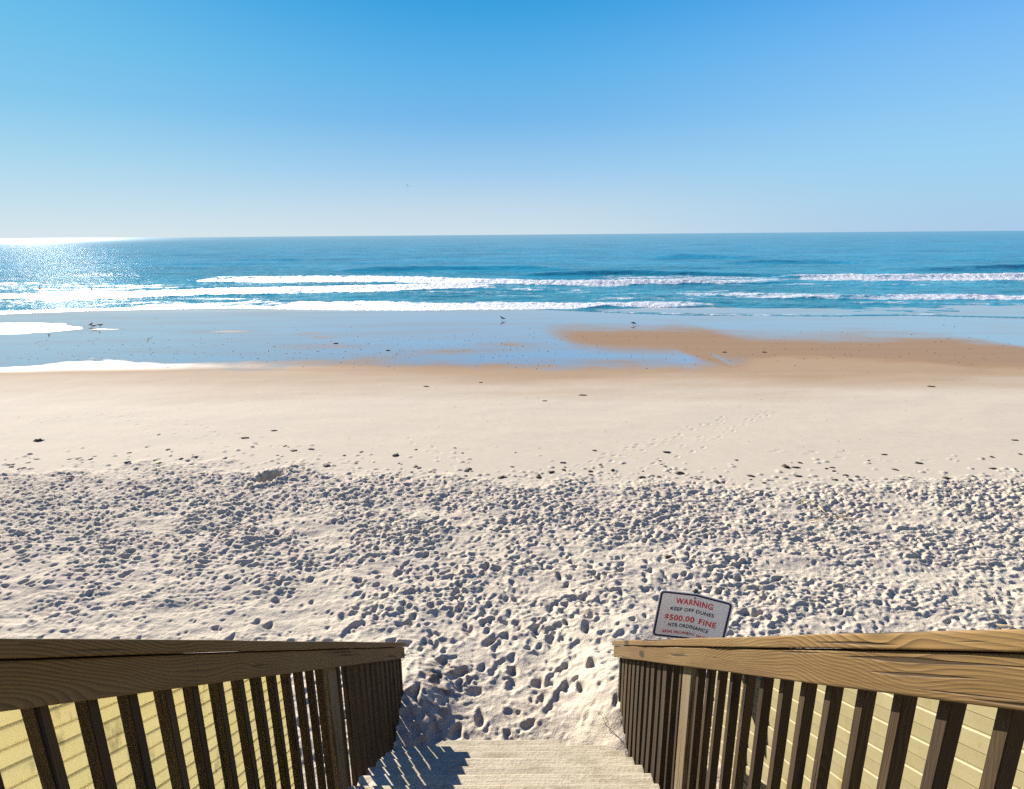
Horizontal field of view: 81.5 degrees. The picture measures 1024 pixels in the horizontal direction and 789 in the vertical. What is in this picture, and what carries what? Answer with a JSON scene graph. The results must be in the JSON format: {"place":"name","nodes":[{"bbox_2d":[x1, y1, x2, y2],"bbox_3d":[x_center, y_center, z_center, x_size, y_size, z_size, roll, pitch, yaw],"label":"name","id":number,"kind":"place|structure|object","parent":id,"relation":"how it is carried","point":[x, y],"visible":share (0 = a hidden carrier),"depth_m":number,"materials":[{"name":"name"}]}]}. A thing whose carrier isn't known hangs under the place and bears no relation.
{"place":"outdoors","nodes":[
{"label":"outdoors","id":0,"kind":"place"},
{"bbox_2d":[9,326,1011,455],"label":"shell fragments","id":1,"kind":"object","parent":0,"point":[437,344],"visible":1,"depth_m":26.21,"materials":[{"name":"white"}]},
{"bbox_2d":[0,305,1023,788],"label":"beach","id":2,"kind":"structure","parent":0,"point":[516,601],"depth_m":11.52,"materials":[{"name":"beige sand"}]},
{"bbox_2d":[33,438,44,441],"bbox_3d":[-11.515,1.102,14.443,0.235,0.084,0.196,7,17,25],"label":"seaweed clump","id":3,"kind":"object","parent":2,"relation":"on","point":[38,440],"visible":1,"depth_m":14.41,"materials":[{"name":"black plant"}]},
{"bbox_2d":[0,675,294,788],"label":"board skirt","id":4,"kind":"object","parent":2,"relation":"on","point":[18,769],"visible":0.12,"depth_m":1.98,"materials":[{"name":"beige wood"}]},
{"bbox_2d":[347,740,659,788],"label":"staircase","id":5,"kind":"structure","parent":2,"relation":"on","point":[502,764],"depth_m":4.40,"materials":[{"name":"brown wood"}]},
{"bbox_2d":[0,638,405,788],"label":"stair railing","id":6,"kind":"object","parent":5,"relation":"attached to","point":[38,677],"visible":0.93,"depth_m":2.18,"materials":[{"name":"brown wood"}]},
{"bbox_2d":[612,629,1023,788],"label":"stair railing","id":7,"kind":"object","parent":5,"relation":"attached to","point":[663,687],"visible":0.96,"depth_m":1.94,"materials":[{"name":"brown wood"}]},
{"bbox_2d":[652,589,732,638],"bbox_3d":[1.512,2.509,5.168,0.635,1.835,0.078,2,15,9],"label":"warning sign","id":8,"kind":"object","parent":2,"relation":"on","point":[695,613],"visible":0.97,"depth_m":4.97,"materials":[{"name":"white metal"}]},
{"bbox_2d":[710,671,1023,788],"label":"board skirt","id":9,"kind":"object","parent":2,"relation":"on","point":[972,747],"visible":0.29,"depth_m":3.01,"materials":[{"name":"beige wood"}]},
{"bbox_2d":[994,624,1015,628],"bbox_3d":[5.922,2.802,7.163,0.324,0.040,0.117,2,15,8],"label":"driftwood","id":10,"kind":"object","parent":2,"relation":"on","point":[1001,626],"visible":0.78,"depth_m":7.15,"materials":[{"name":"beige wood"}]},
{"bbox_2d":[0,231,1023,317],"bbox_3d":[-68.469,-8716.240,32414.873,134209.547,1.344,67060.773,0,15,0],"label":"sea","id":11,"kind":"structure","parent":0,"point":[806,270],"depth_m":85.07,"materials":[{"name":"liquid"}]},
{"bbox_2d":[0,0,1023,238],"label":"sky","id":12,"kind":"structure","parent":0,"point":[119,118],"materials":[{"name":"blue"}]}
]}

